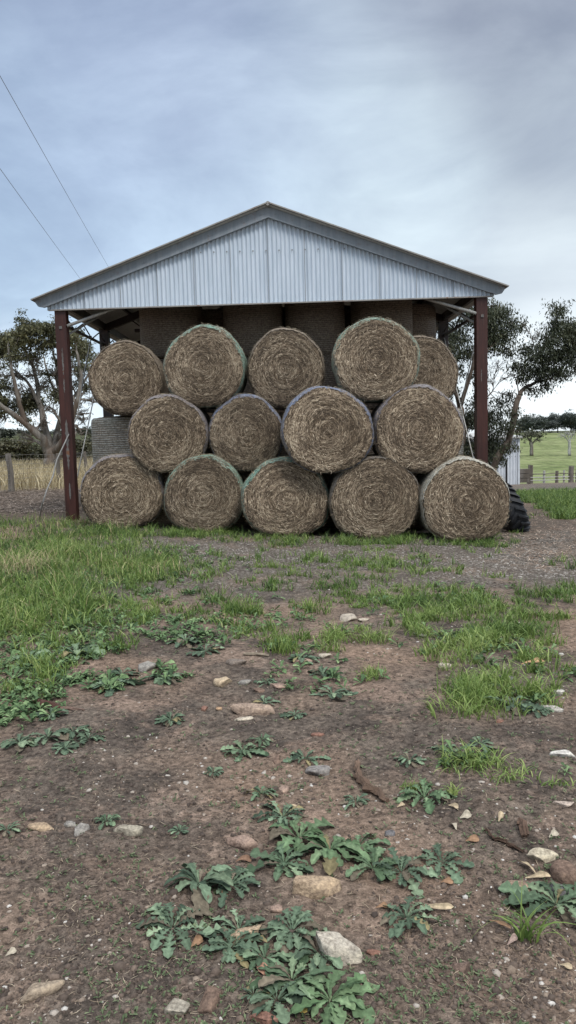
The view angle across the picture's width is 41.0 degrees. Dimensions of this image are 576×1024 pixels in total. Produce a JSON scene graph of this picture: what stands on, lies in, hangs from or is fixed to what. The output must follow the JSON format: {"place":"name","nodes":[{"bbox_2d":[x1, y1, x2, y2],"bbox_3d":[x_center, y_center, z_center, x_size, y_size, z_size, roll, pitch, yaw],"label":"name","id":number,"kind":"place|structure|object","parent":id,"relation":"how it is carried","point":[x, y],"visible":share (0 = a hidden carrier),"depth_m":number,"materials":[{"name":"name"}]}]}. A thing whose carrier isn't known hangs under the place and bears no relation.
{"place":"outdoors","nodes":[
{"label":"outdoors","id":0,"kind":"place"},
{"bbox_2d":[0,456,92,490],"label":"dry grass","id":1,"kind":"structure","parent":0,"point":[20,467],"depth_m":27.79,"materials":[{"name":"plant"}]},
{"bbox_2d":[0,512,203,642],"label":"tall grass","id":2,"kind":"structure","parent":0,"point":[56,580],"depth_m":8.96,"materials":[{"name":"plant"}]},
{"bbox_2d":[0,430,575,1023],"bbox_3d":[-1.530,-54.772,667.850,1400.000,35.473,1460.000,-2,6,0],"label":"ground","id":3,"kind":"structure","parent":0,"point":[550,456],"depth_m":3.45,"materials":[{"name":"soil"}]},
{"bbox_2d":[0,732,38,751],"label":"broadleaf weed","id":4,"kind":"object","parent":3,"relation":"on","point":[22,743],"visible":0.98,"depth_m":3.83,"materials":[{"name":"green plant"}]},
{"bbox_2d":[0,436,40,462],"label":"scrub bush","id":5,"kind":"object","parent":3,"relation":"on","point":[15,449],"visible":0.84,"depth_m":51.54,"materials":[{"name":"green plant"}]},
{"bbox_2d":[0,544,78,579],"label":"dead grass tuft","id":6,"kind":"object","parent":3,"relation":"on","point":[28,564],"visible":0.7,"depth_m":8.90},
{"bbox_2d":[0,482,82,514],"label":"twig litter","id":7,"kind":"object","parent":3,"relation":"on","point":[32,503],"visible":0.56,"depth_m":19.23,"materials":[{"name":"plant"}]},
{"bbox_2d":[19,980,64,1003],"bbox_3d":[-0.666,1.295,2.078,0.122,0.046,0.053,-3,1,-28],"label":"stone","id":8,"kind":"object","parent":3,"relation":"on","point":[34,991],"visible":0.94,"depth_m":2.06,"materials":[{"name":"stone"}]},
{"bbox_2d":[0,451,92,491],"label":"wire fence","id":9,"kind":"object","parent":3,"relation":"on","point":[10,471],"visible":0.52,"depth_m":24.51,"materials":[{"name":"metal"}]},
{"bbox_2d":[0,308,98,469],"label":"gum tree","id":10,"kind":"object","parent":3,"relation":"on","point":[22,334],"visible":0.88,"depth_m":36.99,"materials":[{"name":"green plant"}]},
{"bbox_2d":[32,727,75,744],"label":"broadleaf weed","id":11,"kind":"object","parent":3,"relation":"on","point":[58,734],"visible":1,"depth_m":3.88,"materials":[{"name":"green plant"}]},
{"bbox_2d":[55,642,105,658],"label":"broadleaf weed","id":12,"kind":"object","parent":3,"relation":"on","point":[73,648],"visible":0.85,"depth_m":5.43,"materials":[{"name":"green plant"}]},
{"bbox_2d":[90,677,145,696],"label":"broadleaf weed","id":13,"kind":"object","parent":3,"relation":"on","point":[110,692],"visible":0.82,"depth_m":4.78,"materials":[{"name":"green plant"}]},
{"bbox_2d":[78,453,164,527],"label":"round bale","id":14,"kind":"object","parent":3,"relation":"on","point":[121,488],"visible":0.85,"depth_m":13.02,"materials":[{"name":"plant"}]},
{"bbox_2d":[112,824,142,837],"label":"stone","id":15,"kind":"object","parent":3,"relation":"on","point":[135,831],"visible":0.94,"depth_m":2.94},
{"bbox_2d":[148,473,175,525],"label":"round bale","id":16,"kind":"object","parent":3,"relation":"on","point":[161,518],"visible":0.08,"depth_m":13.42,"materials":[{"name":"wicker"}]},
{"bbox_2d":[126,393,210,472],"bbox_3d":[-2.023,-1.377,13.457,1.398,1.346,1.375,-2,6,0],"label":"round bale","id":17,"kind":"object","parent":16,"relation":"on","point":[167,432],"visible":0.87,"depth_m":12.82,"materials":[{"name":"plant"}]},
{"bbox_2d":[162,323,247,408],"bbox_3d":[-1.411,-2.498,13.445,1.416,1.429,1.374,-2,6,0],"label":"round bale","id":18,"kind":"object","parent":17,"relation":"on","point":[204,367],"visible":0.98,"depth_m":12.82,"materials":[{"name":"plant"}]},
{"bbox_2d":[154,711,185,726],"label":"broadleaf weed","id":19,"kind":"object","parent":3,"relation":"on","point":[168,722],"visible":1,"depth_m":4.17,"materials":[{"name":"green plant"}]},
{"bbox_2d":[135,902,214,957],"bbox_3d":[-0.336,1.247,2.313,0.258,0.054,0.256,-2,6,0],"label":"broadleaf weed","id":20,"kind":"object","parent":3,"relation":"on","point":[167,950],"visible":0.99,"depth_m":2.34,"materials":[{"name":"green plant"}]},
{"bbox_2d":[164,998,189,1015],"bbox_3d":[-0.291,1.312,2.019,0.064,0.044,0.044,5,9,19],"label":"stone","id":21,"kind":"object","parent":3,"relation":"on","point":[174,1006],"visible":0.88,"depth_m":2.01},
{"bbox_2d":[163,862,241,910],"bbox_3d":[-0.297,1.229,2.555,0.229,0.064,0.253,1,6,24],"label":"broadleaf weed","id":22,"kind":"object","parent":3,"relation":"on","point":[202,894],"visible":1,"depth_m":2.55,"materials":[{"name":"green plant"}]},
{"bbox_2d":[162,453,243,531],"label":"round bale","id":23,"kind":"object","parent":3,"relation":"on","point":[201,491],"visible":0.89,"depth_m":12.73,"materials":[{"name":"plant"}]},
{"bbox_2d":[198,985,222,1013],"bbox_3d":[-0.203,1.303,2.052,0.054,0.042,0.098,0,6,17],"label":"stone","id":24,"kind":"object","parent":3,"relation":"on","point":[210,999],"visible":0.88,"depth_m":2.04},
{"bbox_2d":[198,866,259,907],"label":"broadleaf weed","id":25,"kind":"object","parent":3,"relation":"on","point":[239,870],"visible":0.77,"depth_m":2.57,"materials":[{"name":"green plant"}]},
{"bbox_2d":[201,928,258,968],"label":"broadleaf weed","id":26,"kind":"object","parent":3,"relation":"on","point":[230,953],"visible":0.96,"depth_m":2.23,"materials":[{"name":"green plant"}]},
{"bbox_2d":[203,909,268,953],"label":"broadleaf weed","id":27,"kind":"object","parent":3,"relation":"on","point":[208,930],"visible":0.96,"depth_m":2.31,"materials":[{"name":"green plant"}]},
{"bbox_2d":[228,470,254,528],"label":"round bale","id":28,"kind":"object","parent":3,"relation":"on","point":[242,522],"visible":0.05,"depth_m":13.43,"materials":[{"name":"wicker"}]},
{"bbox_2d":[207,393,282,470],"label":"round bale","id":29,"kind":"object","parent":28,"relation":"on","point":[244,433],"visible":0.9,"depth_m":12.87,"materials":[{"name":"plant"}]},
{"bbox_2d":[246,326,325,409],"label":"round bale","id":30,"kind":"object","parent":29,"relation":"on","point":[285,366],"visible":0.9,"depth_m":13.02,"materials":[{"name":"plant"}]},
{"bbox_2d":[226,835,257,850],"bbox_3d":[-0.161,1.245,2.855,0.109,0.078,0.090,-5,6,-29],"label":"stone","id":31,"kind":"object","parent":3,"relation":"on","point":[246,842],"visible":0.76,"depth_m":2.83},
{"bbox_2d":[220,739,268,761],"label":"broadleaf weed","id":32,"kind":"object","parent":3,"relation":"on","point":[245,751],"visible":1,"depth_m":3.73,"materials":[{"name":"green plant"}]},
{"bbox_2d":[230,703,274,714],"bbox_3d":[-0.198,1.113,4.287,0.259,0.076,0.099,2,5,3],"label":"stone","id":33,"kind":"object","parent":3,"relation":"on","point":[250,709],"visible":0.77,"depth_m":4.26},
{"bbox_2d":[249,1011,278,1023],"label":"stone","id":34,"kind":"object","parent":3,"relation":"on","point":[263,1017],"visible":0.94,"depth_m":1.96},
{"bbox_2d":[234,943,298,981],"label":"broadleaf weed","id":35,"kind":"object","parent":3,"relation":"on","point":[247,954],"visible":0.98,"depth_m":2.19,"materials":[{"name":"green plant"}]},
{"bbox_2d":[30,201,508,519],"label":"hay shed","id":36,"kind":"structure","parent":3,"relation":"on","point":[267,252],"depth_m":14.22,"materials":[{"name":"grey metal"}]},
{"bbox_2d":[245,843,314,880],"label":"broadleaf weed","id":37,"kind":"object","parent":3,"relation":"on","point":[279,869],"visible":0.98,"depth_m":2.69,"materials":[{"name":"green plant"}]},
{"bbox_2d":[259,631,300,655],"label":"grass tuft","id":38,"kind":"object","parent":3,"relation":"on","point":[283,647],"visible":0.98,"depth_m":5.35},
{"bbox_2d":[249,982,311,1023],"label":"broadleaf weed","id":39,"kind":"object","parent":3,"relation":"on","point":[281,1013],"visible":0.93,"depth_m":2.01,"materials":[{"name":"green plant"}]},
{"bbox_2d":[253,800,307,828],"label":"broadleaf weed","id":40,"kind":"object","parent":3,"relation":"on","point":[284,820],"visible":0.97,"depth_m":3.08,"materials":[{"name":"green plant"}]},
{"bbox_2d":[240,456,328,535],"bbox_3d":[-0.043,-0.288,12.868,1.464,1.316,1.371,-2,6,0],"label":"round bale","id":41,"kind":"object","parent":3,"relation":"on","point":[285,494],"visible":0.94,"depth_m":12.23,"materials":[{"name":"plant"}]},
{"bbox_2d":[0,568,575,1023],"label":"pebbles","id":42,"kind":"object","parent":3,"relation":"on","point":[498,972],"visible":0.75,"depth_m":2.44,"materials":[{"name":"stone"}]},
{"bbox_2d":[0,582,575,1023],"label":"soil clods","id":43,"kind":"object","parent":3,"relation":"on","point":[118,966],"visible":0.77,"depth_m":2.42,"materials":[{"name":"soil"}]},
{"bbox_2d":[0,544,575,775],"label":"weed ground cover","id":44,"kind":"object","parent":3,"relation":"on","point":[15,708],"visible":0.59,"depth_m":5.33,"materials":[{"name":"green plant"}]},
{"bbox_2d":[0,602,575,1023],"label":"seedlings","id":45,"kind":"object","parent":3,"relation":"on","point":[172,989],"visible":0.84,"depth_m":2.33,"materials":[{"name":"green plant"}]},
{"bbox_2d":[249,948,333,999],"bbox_3d":[0.013,1.271,2.126,0.236,0.049,0.239,-2,6,0],"label":"broadleaf weed","id":46,"kind":"object","parent":3,"relation":"on","point":[258,981],"visible":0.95,"depth_m":2.11,"materials":[{"name":"green plant"}]},
{"bbox_2d":[259,905,327,952],"bbox_3d":[0.015,1.248,2.297,0.201,0.050,0.209,-6,7,-35],"label":"broadleaf weed","id":47,"kind":"object","parent":3,"relation":"on","point":[285,944],"visible":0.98,"depth_m":2.31,"materials":[{"name":"green plant"}]},
{"bbox_2d":[71,522,520,547],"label":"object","id":48,"kind":"structure","parent":3,"relation":"on","point":[182,532],"depth_m":11.91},
{"bbox_2d":[268,817,334,852],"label":"broadleaf weed","id":49,"kind":"object","parent":3,"relation":"on","point":[310,832],"visible":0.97,"depth_m":2.90,"materials":[{"name":"green plant"}]},
{"bbox_2d":[283,749,331,765],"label":"broadleaf weed","id":50,"kind":"object","parent":3,"relation":"on","point":[295,756],"visible":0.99,"depth_m":3.64,"materials":[{"name":"green plant"}]},
{"bbox_2d":[290,934,342,971],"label":"broadleaf weed","id":51,"kind":"object","parent":3,"relation":"on","point":[322,961],"visible":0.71,"depth_m":2.19,"materials":[{"name":"green plant"}]},
{"bbox_2d":[292,875,341,898],"bbox_3d":[0.093,1.250,2.530,0.164,0.089,0.088,0,6,13],"label":"stone","id":52,"kind":"object","parent":3,"relation":"on","point":[315,887],"visible":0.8,"depth_m":2.51,"materials":[{"name":"stone"}]},
{"bbox_2d":[309,684,358,699],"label":"broadleaf weed","id":53,"kind":"object","parent":3,"relation":"on","point":[339,695],"visible":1,"depth_m":4.53,"materials":[{"name":"green plant"}]},
{"bbox_2d":[297,834,371,875],"bbox_3d":[0.162,1.215,2.776,0.242,0.064,0.272,-5,7,-33],"label":"broadleaf weed","id":54,"kind":"object","parent":3,"relation":"on","point":[332,859],"visible":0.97,"depth_m":2.73,"materials":[{"name":"green plant"}]},
{"bbox_2d":[290,970,379,1023],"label":"broadleaf weed","id":55,"kind":"object","parent":3,"relation":"on","point":[344,997],"visible":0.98,"depth_m":2.00,"materials":[{"name":"green plant"}]},
{"bbox_2d":[98,532,575,578],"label":"gravel","id":56,"kind":"structure","parent":3,"relation":"on","point":[497,559],"depth_m":10.43,"materials":[{"name":"gravel"}]},
{"bbox_2d":[315,931,362,965],"bbox_3d":[0.139,1.281,2.216,0.084,0.104,0.150,-5,7,-32],"label":"stone","id":57,"kind":"object","parent":3,"relation":"on","point":[334,944],"visible":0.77,"depth_m":2.19,"materials":[{"name":"stone"}]},
{"bbox_2d":[331,832,390,862],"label":"broadleaf weed","id":58,"kind":"object","parent":3,"relation":"on","point":[373,843],"visible":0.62,"depth_m":2.81,"materials":[{"name":"green plant"}]},
{"bbox_2d":[340,626,397,644],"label":"grass tuft","id":59,"kind":"object","parent":3,"relation":"on","point":[372,636],"visible":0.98,"depth_m":5.71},
{"bbox_2d":[353,759,389,802],"bbox_3d":[0.337,1.173,3.355,0.079,0.045,0.435,-3,6,-12],"label":"bark strip","id":60,"kind":"object","parent":3,"relation":"on","point":[365,783],"visible":1,"depth_m":3.29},
{"bbox_2d":[345,846,400,883],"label":"broadleaf weed","id":61,"kind":"object","parent":3,"relation":"on","point":[359,869],"visible":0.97,"depth_m":2.65,"materials":[{"name":"green plant"}]},
{"bbox_2d":[327,454,420,538],"bbox_3d":[1.368,-0.263,12.668,1.481,1.379,1.375,-2,6,0],"label":"round bale","id":62,"kind":"object","parent":3,"relation":"on","point":[374,495],"visible":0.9,"depth_m":12.04,"materials":[{"name":"plant"}]},
{"bbox_2d":[280,384,374,473],"bbox_3d":[0.610,-1.338,12.462,1.487,1.393,1.376,-2,6,0],"label":"round bale","id":63,"kind":"object","parent":62,"relation":"on","point":[325,429],"visible":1,"depth_m":11.83,"materials":[{"name":"plant"}]},
{"bbox_2d":[371,383,467,473],"bbox_3d":[2.072,-1.362,12.561,1.462,1.417,1.379,-1,6,2],"label":"round bale","id":64,"kind":"object","parent":62,"relation":"on","point":[420,428],"visible":0.91,"depth_m":11.94,"materials":[{"name":"plant"}]},
{"bbox_2d":[331,316,420,403],"bbox_3d":[1.405,-2.447,12.557,1.411,1.326,1.372,-1,6,3],"label":"round bale","id":65,"kind":"object","parent":64,"relation":"on","point":[375,360],"visible":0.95,"depth_m":11.93,"materials":[{"name":"plant"}]},
{"bbox_2d":[372,847,437,898],"bbox_3d":[0.402,1.218,2.630,0.230,0.059,0.187,3,7,41],"label":"broadleaf weed","id":66,"kind":"object","parent":3,"relation":"on","point":[405,875],"visible":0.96,"depth_m":2.62,"materials":[{"name":"green plant"}]},
{"bbox_2d":[380,895,437,937],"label":"broadleaf weed","id":67,"kind":"object","parent":3,"relation":"on","point":[397,930],"visible":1,"depth_m":2.36,"materials":[{"name":"green plant"}]},
{"bbox_2d":[395,778,456,813],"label":"broadleaf weed","id":68,"kind":"object","parent":3,"relation":"on","point":[438,795],"visible":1,"depth_m":3.16,"materials":[{"name":"green plant"}]},
{"bbox_2d":[403,616,449,638],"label":"grass tuft","id":69,"kind":"object","parent":3,"relation":"on","point":[423,632],"visible":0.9,"depth_m":5.86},
{"bbox_2d":[415,843,474,883],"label":"broadleaf weed","id":70,"kind":"object","parent":3,"relation":"on","point":[456,878],"visible":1,"depth_m":2.67,"materials":[{"name":"green plant"}]},
{"bbox_2d":[415,455,510,541],"bbox_3d":[2.756,-0.241,12.476,1.425,1.391,1.380,-2,6,0],"label":"round bale","id":71,"kind":"object","parent":3,"relation":"on","point":[467,497],"visible":0.95,"depth_m":11.85,"materials":[{"name":"plant"}]},
{"bbox_2d":[431,736,513,779],"bbox_3d":[0.830,1.114,3.471,0.424,0.139,0.343,-2,6,0],"label":"grass tuft","id":72,"kind":"object","parent":3,"relation":"on","point":[476,756],"visible":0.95,"depth_m":3.48,"materials":[{"name":"plant"}]},
{"bbox_2d":[416,681,537,720],"bbox_3d":[0.994,1.008,4.119,0.654,0.143,0.456,-2,6,0],"label":"grass tuft","id":73,"kind":"object","parent":3,"relation":"on","point":[474,707],"visible":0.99,"depth_m":4.09,"materials":[{"name":"plant"}]},
{"bbox_2d":[436,297,529,469],"bbox_3d":[5.490,-3.505,22.758,3.223,5.743,1.945,-2,6,0],"label":"gum tree","id":74,"kind":"object","parent":3,"relation":"on","point":[498,321],"visible":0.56,"depth_m":22.59,"materials":[{"name":"green plant"}]},
{"bbox_2d":[466,432,522,484],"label":"farm shed","id":75,"kind":"structure","parent":3,"relation":"on","point":[510,471],"depth_m":48.99,"materials":[{"name":"paint"}]},
{"bbox_2d":[473,757,540,785],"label":"grass tuft","id":76,"kind":"object","parent":3,"relation":"on","point":[512,777],"visible":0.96,"depth_m":3.33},
{"bbox_2d":[485,695,543,714],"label":"broadleaf weed","id":77,"kind":"object","parent":3,"relation":"on","point":[524,705],"visible":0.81,"depth_m":4.12,"materials":[{"name":"green plant"}]},
{"bbox_2d":[504,482,530,531],"bbox_3d":[3.888,-0.041,13.553,0.676,0.994,1.000,-2,6,0],"label":"tractor tyre","id":78,"kind":"object","parent":3,"relation":"on","point":[518,518],"visible":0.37,"depth_m":13.14,"materials":[{"name":"rubber"}]},
{"bbox_2d":[474,886,575,956],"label":"grass tuft","id":79,"kind":"object","parent":3,"relation":"on","point":[522,933],"visible":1,"depth_m":2.29,"materials":[{"name":"plant"}]},
{"bbox_2d":[488,297,575,470],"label":"gum tree","id":80,"kind":"object","parent":3,"relation":"on","point":[561,331],"visible":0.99,"depth_m":21.61,"materials":[{"name":"green plant"}]},
{"bbox_2d":[489,503,575,570],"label":"bark litter","id":81,"kind":"object","parent":3,"relation":"on","point":[538,545],"visible":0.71,"depth_m":11.63,"materials":[{"name":"plant"}]},
{"bbox_2d":[518,429,546,455],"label":"paddock tree","id":82,"kind":"object","parent":3,"relation":"on","point":[533,433],"visible":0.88,"depth_m":189.00,"materials":[{"name":"green plant"}]},
{"bbox_2d":[516,414,549,432],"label":"tree","id":83,"kind":"object","parent":3,"relation":"on","point":[536,422],"visible":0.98,"depth_m":340.26,"materials":[{"name":"green plant"}]},
{"bbox_2d":[498,880,575,927],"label":"broadleaf weed","id":84,"kind":"object","parent":3,"relation":"on","point":[531,896],"visible":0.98,"depth_m":2.46,"materials":[{"name":"green plant"}]},
{"bbox_2d":[526,848,558,862],"bbox_3d":[0.901,1.229,2.724,0.114,0.060,0.060,1,5,8],"label":"stone","id":85,"kind":"object","parent":3,"relation":"on","point":[543,855],"visible":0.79,"depth_m":2.71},
{"bbox_2d":[527,465,575,483],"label":"yard fence","id":86,"kind":"object","parent":3,"relation":"on","point":[570,473],"visible":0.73,"depth_m":61.96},
{"bbox_2d":[546,409,571,432],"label":"tree","id":87,"kind":"object","parent":3,"relation":"on","point":[555,423],"visible":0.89,"depth_m":342.87,"materials":[{"name":"green plant"}]},
{"bbox_2d":[550,859,575,884],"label":"stone","id":88,"kind":"object","parent":3,"relation":"on","point":[562,871],"visible":0.77,"depth_m":2.59,"materials":[{"name":"stone"}]},
{"bbox_2d":[0,486,575,708],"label":"short grass","id":89,"kind":"structure","parent":0,"point":[497,629],"depth_m":6.57,"materials":[{"name":"plant"}]},
{"bbox_2d":[0,0,575,432],"label":"sky","id":90,"kind":"structure","parent":0,"point":[444,131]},
{"bbox_2d":[515,486,575,519],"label":"verge grass","id":91,"kind":"structure","parent":0,"point":[561,509],"depth_m":22.55,"materials":[{"name":"plant"}]},
{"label":"upright bale","id":92,"kind":"object","parent":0,"visible":0},
{"bbox_2d":[91,416,131,462],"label":"upright bale","id":93,"kind":"object","parent":92,"relation":"on","point":[109,435],"visible":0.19,"depth_m":14.56,"materials":[{"name":"plant"}]},
{"bbox_2d":[87,339,167,415],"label":"round bale","id":94,"kind":"object","parent":93,"relation":"on","point":[126,377],"visible":0.91,"depth_m":13.82,"materials":[{"name":"plant"}]},
{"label":"upright bale","id":95,"kind":"object","parent":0,"visible":0},
{"bbox_2d":[458,408,463,455],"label":"upright bale","id":96,"kind":"object","parent":95,"relation":"on","point":[461,449],"visible":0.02,"depth_m":14.97},
{"bbox_2d":[412,334,458,397],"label":"round bale","id":97,"kind":"object","parent":96,"relation":"on","point":[438,366],"visible":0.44,"depth_m":13.69,"materials":[{"name":"plant"}]},
{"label":"upright bale","id":98,"kind":"object","parent":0,"visible":0},
{"bbox_2d":[242,357,285,410],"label":"upright bale","id":99,"kind":"object","parent":98,"relation":"on","point":[247,389],"visible":0.01,"depth_m":15.67,"materials":[{"name":"plant"}]},
{"bbox_2d":[223,304,282,356],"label":"upright bale","id":100,"kind":"object","parent":99,"relation":"on","point":[247,327],"visible":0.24,"depth_m":15.56,"materials":[{"name":"plant"}]},
{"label":"upright bale","id":101,"kind":"object","parent":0,"visible":0},
{"bbox_2d":[323,355,337,387],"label":"upright bale","id":102,"kind":"object","parent":101,"relation":"on","point":[330,380],"visible":0.06,"depth_m":15.67,"materials":[{"name":"plant"}]},
{"bbox_2d":[284,302,344,354],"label":"upright bale","id":103,"kind":"object","parent":102,"relation":"on","point":[322,325],"visible":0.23,"depth_m":15.59,"materials":[{"name":"plant"}]},
{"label":"upright bale","id":104,"kind":"object","parent":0,"visible":0},
{"bbox_2d":[364,403,378,409],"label":"upright bale","id":105,"kind":"object","parent":104,"relation":"on","point":[371,406],"visible":0.04,"depth_m":15.76,"materials":[{"name":"plant"}]},
{"bbox_2d":[350,300,412,335],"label":"upright bale","id":106,"kind":"object","parent":105,"relation":"on","point":[399,312],"visible":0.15,"depth_m":15.60,"materials":[{"name":"plant"}]},
{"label":"upright bale","id":107,"kind":"object","parent":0,"visible":0},
{"bbox_2d":[139,306,201,358],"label":"upright bale","id":108,"kind":"object","parent":107,"relation":"on","point":[161,329],"visible":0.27,"depth_m":15.57,"materials":[{"name":"plant"}]},
{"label":"upright bale","id":109,"kind":"object","parent":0,"visible":0},
{"bbox_2d":[205,409,216,412],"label":"upright bale","id":110,"kind":"object","parent":109,"relation":"on","point":[210,410],"visible":0.01,"depth_m":16.92,"materials":[{"name":"plant"}]},
{"bbox_2d":[201,309,223,328],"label":"upright bale","id":111,"kind":"object","parent":110,"relation":"on","point":[214,317],"visible":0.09,"depth_m":16.73,"materials":[{"name":"plant"}]},
{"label":"upright bale","id":112,"kind":"object","parent":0,"visible":0},
{"bbox_2d":[412,304,435,338],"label":"upright bale","id":113,"kind":"object","parent":112,"relation":"on","point":[424,318],"visible":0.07,"depth_m":16.84,"materials":[{"name":"plant"}]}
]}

